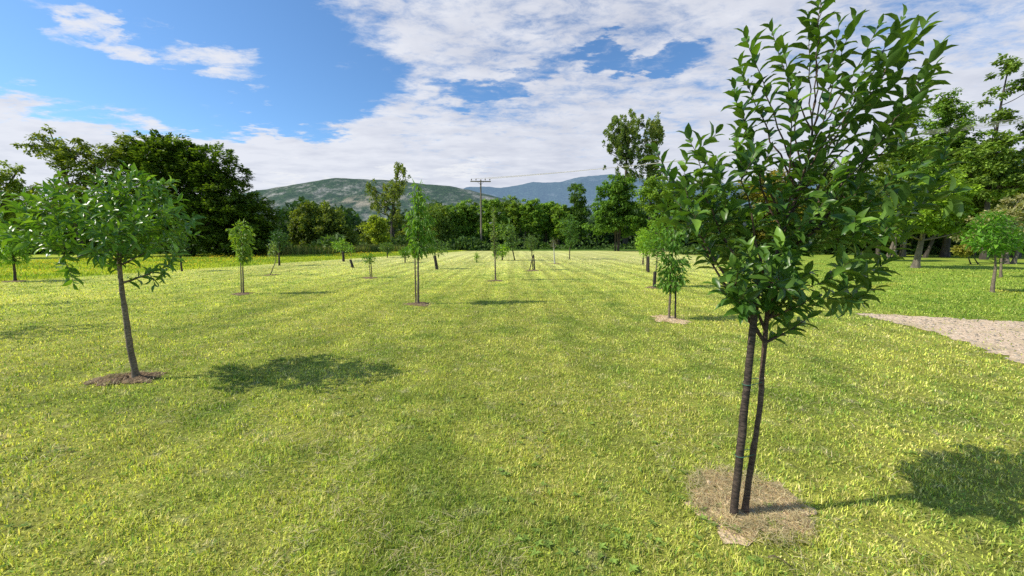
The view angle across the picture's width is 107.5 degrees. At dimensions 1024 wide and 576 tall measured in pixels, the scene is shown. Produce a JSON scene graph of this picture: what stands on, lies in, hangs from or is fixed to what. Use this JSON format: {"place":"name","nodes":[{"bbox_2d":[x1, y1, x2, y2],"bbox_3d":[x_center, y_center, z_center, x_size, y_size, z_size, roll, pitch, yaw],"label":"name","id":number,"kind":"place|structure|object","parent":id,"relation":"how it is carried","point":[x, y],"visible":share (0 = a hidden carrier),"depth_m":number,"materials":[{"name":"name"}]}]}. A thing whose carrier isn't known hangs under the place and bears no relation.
{"place":"outdoors","nodes":[
{"label":"outdoors","id":0,"kind":"place"},
{"bbox_2d":[0,250,470,280],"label":"meadow grass","id":1,"kind":"structure","parent":0,"point":[229,262],"depth_m":24.80,"materials":[{"name":"green plant"}]},
{"bbox_2d":[2,251,395,275],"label":"wildflowers","id":2,"kind":"object","parent":1,"relation":"on","point":[157,262],"visible":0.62,"depth_m":24.49,"materials":[{"name":"plant"}]},
{"bbox_2d":[257,244,409,255],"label":"tall grass","id":3,"kind":"structure","parent":0,"point":[295,250],"depth_m":39.68,"materials":[{"name":"green plant"}]},
{"bbox_2d":[229,178,594,222],"bbox_3d":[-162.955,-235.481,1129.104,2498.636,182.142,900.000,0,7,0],"label":"hill","id":4,"kind":"structure","parent":0,"point":[345,192],"depth_m":941.18,"materials":[{"name":"green plant"}]},
{"bbox_2d":[0,240,1023,575],"bbox_3d":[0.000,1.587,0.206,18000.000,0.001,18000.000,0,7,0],"label":"ground","id":5,"kind":"structure","parent":0,"point":[952,262],"depth_m":3.34,"materials":[{"name":"plant"}]},
{"bbox_2d":[0,229,34,280],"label":"fruit tree","id":6,"kind":"object","parent":5,"relation":"on","point":[9,254],"visible":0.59,"depth_m":14.26,"materials":[{"name":"green plant"}]},
{"bbox_2d":[0,160,39,252],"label":"locust tree","id":7,"kind":"object","parent":5,"relation":"on","point":[13,185],"visible":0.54,"depth_m":31.18,"materials":[{"name":"green plant"}]},
{"bbox_2d":[4,188,112,253],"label":"broadleaf tree","id":8,"kind":"object","parent":5,"relation":"on","point":[44,213],"visible":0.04,"depth_m":40.41,"materials":[{"name":"green plant"}]},
{"bbox_2d":[10,124,148,256],"bbox_3d":[-37.074,-8.414,33.235,10.116,11.362,4.654,0,7,0],"label":"locust tree","id":9,"kind":"object","parent":5,"relation":"on","point":[64,157],"visible":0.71,"depth_m":32.36,"materials":[{"name":"green plant"}]},
{"bbox_2d":[82,371,167,385],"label":"bare soil","id":10,"kind":"structure","parent":5,"relation":"on","point":[123,377],"depth_m":4.25,"materials":[{"name":"brown soil"}]},
{"bbox_2d":[0,159,206,377],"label":"fruit tree","id":11,"kind":"object","parent":10,"relation":"on","point":[119,232],"visible":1,"depth_m":4.00,"materials":[{"name":"green plant"}]},
{"bbox_2d":[164,230,190,270],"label":"fruit tree","id":12,"kind":"object","parent":5,"relation":"on","point":[182,242],"visible":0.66,"depth_m":18.82,"materials":[{"name":"green plant"}]},
{"bbox_2d":[98,129,290,255],"bbox_3d":[-29.697,-8.662,35.094,17.358,11.646,8.681,0,7,0],"label":"hornbeam tree","id":13,"kind":"object","parent":5,"relation":"on","point":[204,176],"visible":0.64,"depth_m":33.92,"materials":[{"name":"green plant"}]},
{"bbox_2d":[230,292,254,295],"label":"bare soil","id":14,"kind":"structure","parent":5,"relation":"on","point":[240,293],"depth_m":11.02,"materials":[{"name":"brown soil"}]},
{"bbox_2d":[240,263,241,292],"bbox_3d":[-8.051,-0.271,11.153,0.096,0.973,0.035,0,7,0],"label":"tree stake","id":15,"kind":"object","parent":14,"relation":"on","point":[240,278],"visible":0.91,"depth_m":11.15,"materials":[{"name":"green wood"}]},
{"bbox_2d":[225,219,257,292],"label":"fruit tree","id":16,"kind":"object","parent":14,"relation":"on","point":[244,250],"visible":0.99,"depth_m":10.85,"materials":[{"name":"green plant"}]},
{"bbox_2d":[265,240,280,274],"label":"fruit tree","id":17,"kind":"object","parent":5,"relation":"on","point":[272,247],"visible":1,"depth_m":16.74,"materials":[{"name":"green plant"}]},
{"bbox_2d":[268,229,289,265],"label":"fruit tree","id":18,"kind":"object","parent":5,"relation":"on","point":[278,242],"visible":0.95,"depth_m":22.93,"materials":[{"name":"green plant"}]},
{"bbox_2d":[286,200,361,246],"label":"leafy bush","id":19,"kind":"object","parent":5,"relation":"on","point":[308,225],"visible":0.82,"depth_m":44.50,"materials":[{"name":"green plant"}]},
{"bbox_2d":[331,238,350,252],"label":"fruit tree","id":20,"kind":"object","parent":5,"relation":"on","point":[340,247],"visible":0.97,"depth_m":27.80,"materials":[{"name":"green plant"}]},
{"bbox_2d":[345,243,355,255],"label":"fruit tree","id":21,"kind":"object","parent":5,"relation":"on","point":[351,249],"visible":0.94,"depth_m":21.62,"materials":[{"name":"green plant"}]},
{"bbox_2d":[360,214,393,244],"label":"leafy bush","id":22,"kind":"object","parent":5,"relation":"on","point":[377,228],"visible":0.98,"depth_m":49.00,"materials":[{"name":"green plant"}]},
{"bbox_2d":[378,242,396,257],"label":"fruit tree","id":23,"kind":"object","parent":5,"relation":"on","point":[381,246],"visible":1,"depth_m":33.09,"materials":[{"name":"green plant"}]},
{"bbox_2d":[364,162,411,241],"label":"poplar tree","id":24,"kind":"object","parent":5,"relation":"on","point":[395,192],"visible":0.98,"depth_m":52.51,"materials":[{"name":"green plant"}]},
{"bbox_2d":[356,221,435,244],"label":"leafy bush","id":25,"kind":"object","parent":5,"relation":"on","point":[364,236],"visible":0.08,"depth_m":57.01,"materials":[{"name":"green plant"}]},
{"bbox_2d":[398,247,411,262],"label":"fruit tree","id":26,"kind":"object","parent":5,"relation":"on","point":[404,253],"visible":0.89,"depth_m":25.78,"materials":[{"name":"green plant"}]},
{"bbox_2d":[404,302,430,306],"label":"bare soil","id":27,"kind":"structure","parent":5,"relation":"on","point":[423,304],"depth_m":9.23,"materials":[{"name":"brown soil"}]},
{"bbox_2d":[414,250,416,302],"bbox_3d":[-2.395,-0.243,9.300,0.039,1.396,0.128,-3,8,-24],"label":"tree stake","id":28,"kind":"object","parent":27,"relation":"on","point":[415,277],"visible":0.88,"depth_m":9.27,"materials":[{"name":"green wood"}]},
{"bbox_2d":[401,179,437,303],"bbox_3d":[-2.211,-1.111,9.131,0.864,3.059,0.847,0,7,0],"label":"fruit tree","id":29,"kind":"object","parent":27,"relation":"on","point":[418,234],"visible":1,"depth_m":9.02,"materials":[{"name":"green plant"}]},
{"bbox_2d":[434,255,437,269],"bbox_3d":[-4.065,-1.333,20.046,0.244,0.814,0.148,0,7,0],"label":"tree stake","id":30,"kind":"object","parent":5,"relation":"on","point":[435,262],"visible":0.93,"depth_m":20.00,"materials":[{"name":"brown wood"}]},
{"bbox_2d":[424,237,451,265],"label":"fruit tree","id":31,"kind":"object","parent":5,"relation":"on","point":[441,250],"visible":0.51,"depth_m":20.30,"materials":[{"name":"green plant"}]},
{"bbox_2d":[423,203,460,243],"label":"broadleaf tree","id":32,"kind":"object","parent":5,"relation":"on","point":[439,216],"visible":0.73,"depth_m":58.63,"materials":[{"name":"green plant"}]},
{"bbox_2d":[443,203,469,241],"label":"locust tree","id":33,"kind":"object","parent":5,"relation":"on","point":[458,215],"visible":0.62,"depth_m":60.30,"materials":[{"name":"green plant"}]},
{"bbox_2d":[455,198,486,246],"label":"locust tree","id":34,"kind":"object","parent":5,"relation":"on","point":[471,214],"visible":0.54,"depth_m":62.25,"materials":[{"name":"green plant"}]},
{"bbox_2d":[15,192,938,251],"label":"wood","id":35,"kind":"object","parent":5,"relation":"on","point":[353,219],"visible":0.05,"depth_m":69.69,"materials":[{"name":"green plant"}]},
{"bbox_2d":[470,179,490,248],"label":"utility pole","id":36,"kind":"object","parent":5,"relation":"on","point":[480,181],"visible":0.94,"depth_m":53.70,"materials":[{"name":"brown wood"}]},
{"bbox_2d":[475,123,1020,178],"bbox_3d":[14.375,-13.025,38.344,50.137,1.029,0.025,5,9,36],"label":"overhead wire","id":37,"kind":"object","parent":36,"relation":"attached to","point":[771,151],"visible":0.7,"depth_m":35.05,"materials":[{"name":"metal"}]},
{"bbox_2d":[479,121,1023,178],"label":"overhead wire","id":38,"kind":"object","parent":36,"relation":"attached to","point":[784,149],"visible":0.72,"depth_m":32.23,"materials":[{"name":"metal"}]},
{"bbox_2d":[488,120,1019,178],"bbox_3d":[15.525,-13.010,37.842,49.481,0.930,0.025,6,9,38],"label":"overhead wire","id":39,"kind":"object","parent":36,"relation":"attached to","point":[781,149],"visible":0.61,"depth_m":29.82,"materials":[{"name":"metal"}]},
{"bbox_2d":[493,118,1022,178],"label":"overhead wire","id":40,"kind":"object","parent":36,"relation":"attached to","point":[839,141],"visible":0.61,"depth_m":26.82,"materials":[{"name":"metal"}]},
{"bbox_2d":[473,198,510,242],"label":"locust tree","id":41,"kind":"object","parent":5,"relation":"on","point":[487,208],"visible":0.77,"depth_m":60.25,"materials":[{"name":"green plant"}]},
{"bbox_2d":[489,207,502,279],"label":"fruit tree","id":42,"kind":"object","parent":5,"relation":"on","point":[493,238],"visible":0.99,"depth_m":14.56,"materials":[{"name":"green plant"}]},
{"bbox_2d":[492,244,511,259],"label":"fruit tree","id":43,"kind":"object","parent":5,"relation":"on","point":[504,250],"visible":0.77,"depth_m":28.63,"materials":[{"name":"green plant"}]},
{"bbox_2d":[498,217,518,259],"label":"fruit tree","id":44,"kind":"object","parent":5,"relation":"on","point":[509,238],"visible":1,"depth_m":28.43,"materials":[{"name":"green plant"}]},
{"bbox_2d":[497,195,522,246],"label":"locust tree","id":45,"kind":"object","parent":5,"relation":"on","point":[510,207],"visible":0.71,"depth_m":62.93,"materials":[{"name":"green plant"}]},
{"bbox_2d":[0,303,1020,575],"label":"dry clippings","id":46,"kind":"object","parent":5,"relation":"on","point":[704,485],"visible":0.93,"depth_m":2.29,"materials":[{"name":"beige plant"}]},
{"bbox_2d":[0,232,1023,254],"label":"undergrowth","id":47,"kind":"object","parent":5,"relation":"on","point":[475,245],"visible":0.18,"depth_m":41.73,"materials":[{"name":"green plant"}]},
{"bbox_2d":[0,303,1023,575],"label":"weeds","id":48,"kind":"object","parent":5,"relation":"on","point":[634,567],"visible":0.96,"depth_m":2.25,"materials":[{"name":"green plant"}]},
{"bbox_2d":[523,232,540,269],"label":"fruit tree","id":49,"kind":"object","parent":5,"relation":"on","point":[527,241],"visible":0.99,"depth_m":19.49,"materials":[{"name":"green plant"}]},
{"bbox_2d":[517,198,548,248],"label":"locust tree","id":50,"kind":"object","parent":5,"relation":"on","point":[529,212],"visible":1,"depth_m":61.24,"materials":[{"name":"green plant"}]},
{"bbox_2d":[537,201,557,248],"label":"locust tree","id":51,"kind":"object","parent":5,"relation":"on","point":[546,207],"visible":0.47,"depth_m":64.11,"materials":[{"name":"green plant"}]},
{"bbox_2d":[548,238,557,262],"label":"fruit tree","id":52,"kind":"object","parent":5,"relation":"on","point":[553,244],"visible":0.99,"depth_m":25.24,"materials":[{"name":"green plant"}]},
{"bbox_2d":[549,203,576,244],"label":"locust tree","id":53,"kind":"object","parent":5,"relation":"on","point":[559,212],"visible":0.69,"depth_m":60.46,"materials":[{"name":"green plant"}]},
{"bbox_2d":[558,214,579,258],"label":"fruit tree","id":54,"kind":"object","parent":5,"relation":"on","point":[568,240],"visible":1,"depth_m":30.07,"materials":[{"name":"green plant"}]},
{"bbox_2d":[563,183,592,246],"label":"locust tree","id":55,"kind":"object","parent":5,"relation":"on","point":[578,210],"visible":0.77,"depth_m":60.00,"materials":[{"name":"green plant"}]},
{"bbox_2d":[581,173,651,250],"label":"locust tree","id":56,"kind":"object","parent":5,"relation":"on","point":[616,206],"visible":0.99,"depth_m":50.21,"materials":[{"name":"green plant"}]},
{"bbox_2d":[602,108,649,248],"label":"poplar tree","id":57,"kind":"object","parent":5,"relation":"on","point":[621,142],"visible":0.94,"depth_m":58.82,"materials":[{"name":"green plant"}]},
{"bbox_2d":[634,227,651,263],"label":"fruit tree","id":58,"kind":"object","parent":5,"relation":"on","point":[636,233],"visible":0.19,"depth_m":24.00,"materials":[{"name":"green plant"}]},
{"bbox_2d":[635,227,653,270],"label":"fruit tree","id":59,"kind":"object","parent":5,"relation":"on","point":[642,240],"visible":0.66,"depth_m":18.82,"materials":[{"name":"green plant"}]},
{"bbox_2d":[647,256,649,271],"bbox_3d":[6.663,-1.133,18.312,0.143,0.848,0.118,0,7,0],"label":"tree stake","id":60,"kind":"object","parent":5,"relation":"on","point":[648,264],"visible":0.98,"depth_m":18.28,"materials":[{"name":"brown wood"}]},
{"bbox_2d":[637,111,668,248],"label":"poplar tree","id":61,"kind":"object","parent":5,"relation":"on","point":[655,130],"visible":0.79,"depth_m":60.03,"materials":[{"name":"green plant"}]},
{"bbox_2d":[633,174,701,250],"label":"locust tree","id":62,"kind":"object","parent":5,"relation":"on","point":[654,190],"visible":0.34,"depth_m":46.60,"materials":[{"name":"green plant"}]},
{"bbox_2d":[652,314,690,323],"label":"bare soil","id":63,"kind":"structure","parent":5,"relation":"on","point":[672,319],"depth_m":7.42,"materials":[{"name":"beige soil"}]},
{"bbox_2d":[652,225,691,317],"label":"fruit tree","id":64,"kind":"object","parent":63,"relation":"on","point":[670,283],"visible":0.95,"depth_m":7.36,"materials":[{"name":"green plant"}]},
{"bbox_2d":[674,286,676,318],"bbox_3d":[3.268,0.246,7.501,0.069,0.885,0.037,0,7,0],"label":"tree stake","id":65,"kind":"object","parent":63,"relation":"on","point":[675,304],"visible":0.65,"depth_m":7.50,"materials":[{"name":"brown wood"}]},
{"bbox_2d":[691,176,766,242],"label":"locust tree","id":66,"kind":"object","parent":5,"relation":"on","point":[738,234],"visible":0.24,"depth_m":43.92,"materials":[{"name":"green plant"}]},
{"bbox_2d":[683,470,816,545],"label":"bare soil","id":67,"kind":"structure","parent":5,"relation":"on","point":[729,537],"depth_m":2.21,"materials":[{"name":"brown soil"}]},
{"bbox_2d":[729,283,761,515],"bbox_3d":[1.351,0.674,2.127,0.177,1.416,0.063,-4,8,-26],"label":"tree stake","id":68,"kind":"object","parent":67,"relation":"on","point":[740,445],"visible":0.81,"depth_m":2.10,"materials":[{"name":"brown wood"}]},
{"bbox_2d":[638,0,975,513],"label":"fruit tree","id":69,"kind":"object","parent":67,"relation":"on","point":[776,276],"visible":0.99,"depth_m":2.00,"materials":[{"name":"green plant"}]},
{"bbox_2d":[737,167,816,244],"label":"locust tree","id":70,"kind":"object","parent":5,"relation":"on","point":[753,196],"visible":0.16,"depth_m":42.66,"materials":[{"name":"green plant"}]},
{"bbox_2d":[798,160,869,251],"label":"locust tree","id":71,"kind":"object","parent":5,"relation":"on","point":[829,175],"visible":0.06,"depth_m":40.13,"materials":[{"name":"green plant"}]},
{"bbox_2d":[816,193,890,254],"bbox_3d":[35.882,-6.677,39.417,7.690,6.730,4.425,0,7,0],"label":"hedge tree","id":72,"kind":"object","parent":5,"relation":"on","point":[859,246],"visible":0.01,"depth_m":39.05,"materials":[{"name":"green plant"}]},
{"bbox_2d":[859,183,900,260],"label":"broadleaf tree","id":73,"kind":"object","parent":5,"relation":"on","point":[879,195],"visible":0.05,"depth_m":27.16,"materials":[{"name":"green plant"}]},
{"bbox_2d":[855,136,930,253],"bbox_3d":[40.683,-9.585,39.132,11.336,12.184,6.326,0,7,0],"label":"locust tree","id":74,"kind":"object","parent":5,"relation":"on","point":[881,167],"visible":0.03,"depth_m":38.63,"materials":[{"name":"green plant"}]},
{"bbox_2d":[870,108,926,255],"bbox_3d":[36.111,-9.684,35.010,4.448,13.443,4.075,0,7,0],"label":"locust tree","id":75,"kind":"object","parent":5,"relation":"on","point":[910,154],"visible":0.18,"depth_m":34.25,"materials":[{"name":"green plant"}]},
{"bbox_2d":[886,197,912,256],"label":"broadleaf tree","id":76,"kind":"object","parent":5,"relation":"on","point":[892,246],"visible":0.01,"depth_m":33.56,"materials":[{"name":"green plant"}]},
{"bbox_2d":[900,230,914,256],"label":"broadleaf tree","id":77,"kind":"object","parent":5,"relation":"on","point":[903,253],"visible":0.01,"depth_m":34.75,"materials":[{"name":"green plant"}]},
{"bbox_2d":[870,171,984,267],"bbox_3d":[22.742,-3.725,20.718,4.837,5.329,3.466,0,7,0],"label":"mulberry tree","id":78,"kind":"object","parent":5,"relation":"on","point":[935,222],"visible":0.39,"depth_m":20.04,"materials":[{"name":"green plant"}]},
{"bbox_2d":[902,186,964,257],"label":"broadleaf tree","id":79,"kind":"object","parent":5,"relation":"on","point":[927,252],"visible":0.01,"depth_m":32.62,"materials":[{"name":"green plant"}]},
{"bbox_2d":[858,313,1023,362],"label":"gravel path","id":80,"kind":"structure","parent":5,"relation":"on","point":[988,325],"depth_m":6.62,"materials":[{"name":"beige gravel"}]},
{"bbox_2d":[893,87,988,256],"bbox_3d":[38.263,-9.879,33.029,8.247,14.315,4.886,0,7,0],"label":"locust tree","id":81,"kind":"object","parent":5,"relation":"on","point":[944,111],"visible":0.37,"depth_m":32.05,"materials":[{"name":"green plant"}]},
{"bbox_2d":[950,244,979,264],"bbox_3d":[29.023,-2.188,24.019,1.818,1.434,0.876,0,7,0],"label":"leafy bush","id":82,"kind":"object","parent":5,"relation":"on","point":[958,250],"visible":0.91,"depth_m":23.89,"materials":[{"name":"green plant"}]},
{"bbox_2d":[942,148,1023,254],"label":"locust tree","id":83,"kind":"object","parent":5,"relation":"on","point":[964,221],"visible":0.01,"depth_m":36.69,"materials":[{"name":"green plant"}]},
{"bbox_2d":[949,193,1023,263],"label":"willow bush","id":84,"kind":"object","parent":5,"relation":"on","point":[1017,210],"visible":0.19,"depth_m":24.43,"materials":[{"name":"green plant"}]},
{"bbox_2d":[950,53,1023,259],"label":"locust tree","id":85,"kind":"object","parent":5,"relation":"on","point":[996,174],"visible":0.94,"depth_m":28.41,"materials":[{"name":"green plant"}]},
{"bbox_2d":[960,209,1023,292],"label":"fruit tree","id":86,"kind":"object","parent":5,"relation":"on","point":[984,242],"visible":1,"depth_m":11.14,"materials":[{"name":"green plant"}]},
{"bbox_2d":[962,160,1023,257],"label":"broadleaf tree","id":87,"kind":"object","parent":5,"relation":"on","point":[979,203],"visible":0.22,"depth_m":32.00,"materials":[{"name":"green plant"}]},
{"bbox_2d":[983,219,1023,277],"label":"fruit tree","id":88,"kind":"object","parent":5,"relation":"on","point":[1001,260],"visible":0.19,"depth_m":15.53,"materials":[{"name":"green plant"}]},
{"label":"bare soil","id":89,"kind":"structure","parent":5,"relation":"on","visible":0},
{"bbox_2d":[653,271,655,286],"bbox_3d":[4.744,-0.255,12.494,0.110,0.606,0.113,0,7,0],"label":"tree stake","id":90,"kind":"object","parent":89,"relation":"on","point":[654,277],"visible":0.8,"depth_m":12.45,"materials":[{"name":"brown wood"}]},
{"bbox_2d":[641,209,673,274],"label":"fruit tree","id":91,"kind":"object","parent":89,"relation":"on","point":[648,246],"visible":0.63,"depth_m":12.43,"materials":[{"name":"green plant"}]},
{"bbox_2d":[0,0,1023,213],"label":"sky","id":92,"kind":"structure","parent":0,"point":[453,92],"materials":[{"name":"blue"}]},
{"bbox_2d":[464,160,1021,213],"bbox_3d":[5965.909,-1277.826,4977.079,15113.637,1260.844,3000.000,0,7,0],"label":"mountain","id":93,"kind":"structure","parent":0,"point":[557,192],"depth_m":4485.96,"materials":[{"name":"green plant"}]},
{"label":"bare soil","id":94,"kind":"structure","parent":0,"visible":0},
{"bbox_2d":[361,252,376,276],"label":"fruit tree","id":95,"kind":"object","parent":94,"relation":"on","point":[369,259],"visible":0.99,"depth_m":15.77,"materials":[{"name":"green plant"}]}
]}

